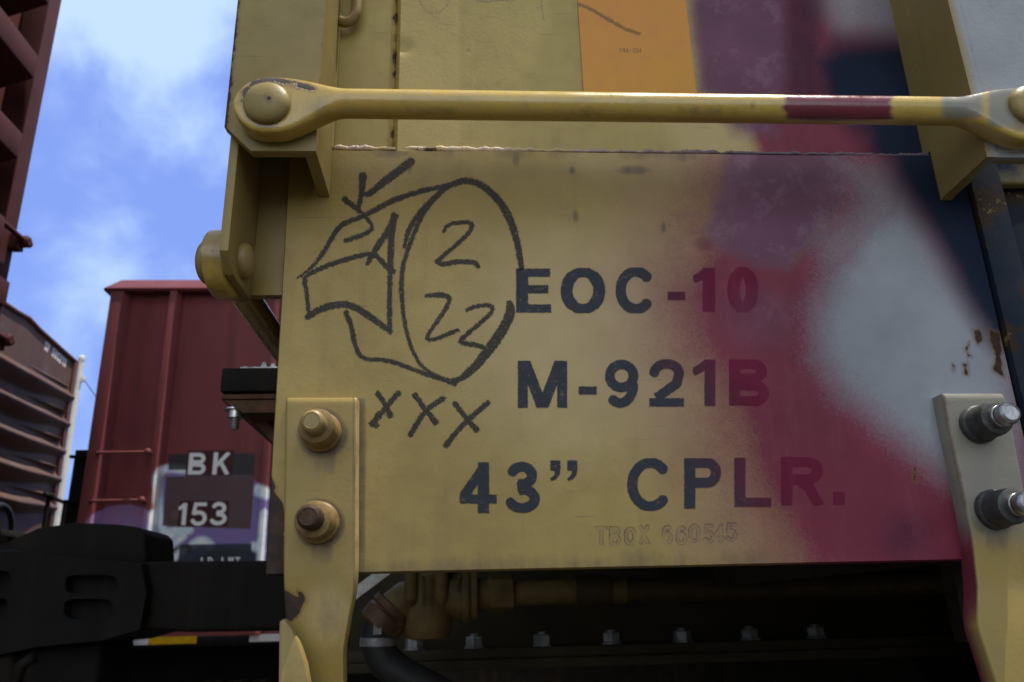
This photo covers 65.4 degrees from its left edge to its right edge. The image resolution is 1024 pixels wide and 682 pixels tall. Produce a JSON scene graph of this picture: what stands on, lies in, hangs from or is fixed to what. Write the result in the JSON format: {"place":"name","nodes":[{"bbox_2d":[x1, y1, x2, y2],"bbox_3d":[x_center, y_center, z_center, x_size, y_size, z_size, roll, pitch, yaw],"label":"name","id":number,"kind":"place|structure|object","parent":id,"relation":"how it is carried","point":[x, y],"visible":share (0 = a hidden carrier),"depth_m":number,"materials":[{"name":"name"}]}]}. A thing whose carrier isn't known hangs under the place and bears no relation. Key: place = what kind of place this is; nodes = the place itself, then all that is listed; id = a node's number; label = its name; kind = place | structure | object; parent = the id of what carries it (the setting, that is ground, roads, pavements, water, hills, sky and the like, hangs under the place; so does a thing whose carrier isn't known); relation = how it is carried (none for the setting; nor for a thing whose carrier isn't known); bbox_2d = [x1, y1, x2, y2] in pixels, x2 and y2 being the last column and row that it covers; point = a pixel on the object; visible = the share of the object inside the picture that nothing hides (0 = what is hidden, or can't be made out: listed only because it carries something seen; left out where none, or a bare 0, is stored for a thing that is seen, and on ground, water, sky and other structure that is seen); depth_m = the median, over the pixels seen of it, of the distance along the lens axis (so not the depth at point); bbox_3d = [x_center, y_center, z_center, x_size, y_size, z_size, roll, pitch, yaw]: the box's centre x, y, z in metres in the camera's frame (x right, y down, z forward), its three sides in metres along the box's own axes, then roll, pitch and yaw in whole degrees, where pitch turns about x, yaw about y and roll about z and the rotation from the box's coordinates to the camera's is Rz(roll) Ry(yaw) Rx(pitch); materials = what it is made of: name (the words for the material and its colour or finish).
{"place":"outdoors","nodes":[
{"label":"outdoors","id":0,"kind":"place"},
{"bbox_2d":[6,0,237,499],"label":"sky","id":1,"kind":"structure","parent":0,"point":[127,175],"materials":[{"name":"blue"}]},
{"label":"ground","id":2,"kind":"structure","parent":0,"visible":0},
{"bbox_2d":[53,355,95,525],"bbox_3d":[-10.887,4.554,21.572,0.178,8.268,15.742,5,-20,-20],"label":"pole","id":3,"kind":"object","parent":2,"relation":"on","point":[80,378],"visible":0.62,"depth_m":14.74,"materials":[{"name":"metal"}]},
{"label":"track","id":4,"kind":"structure","parent":2,"relation":"on","visible":0},
{"bbox_2d":[0,0,61,350],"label":"boxcar","id":5,"kind":"object","parent":4,"relation":"on","point":[27,31],"visible":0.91,"depth_m":3.85,"materials":[{"name":"paint"}]},
{"bbox_2d":[0,0,1023,681],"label":"boxcar","id":6,"kind":"object","parent":4,"relation":"on","point":[626,332],"visible":1,"depth_m":0.58,"materials":[{"name":"paint"}]},
{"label":"track","id":7,"kind":"structure","parent":2,"relation":"on","visible":0},
{"bbox_2d":[0,302,78,545],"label":"boxcar","id":8,"kind":"object","parent":7,"relation":"on","point":[38,369],"visible":0.98,"depth_m":7.83,"materials":[{"name":"paint"}]},
{"bbox_2d":[64,280,709,681],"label":"freight car","id":9,"kind":"object","parent":7,"relation":"on","point":[178,460],"visible":0.19,"depth_m":5.54,"materials":[{"name":"paint"}]}
]}

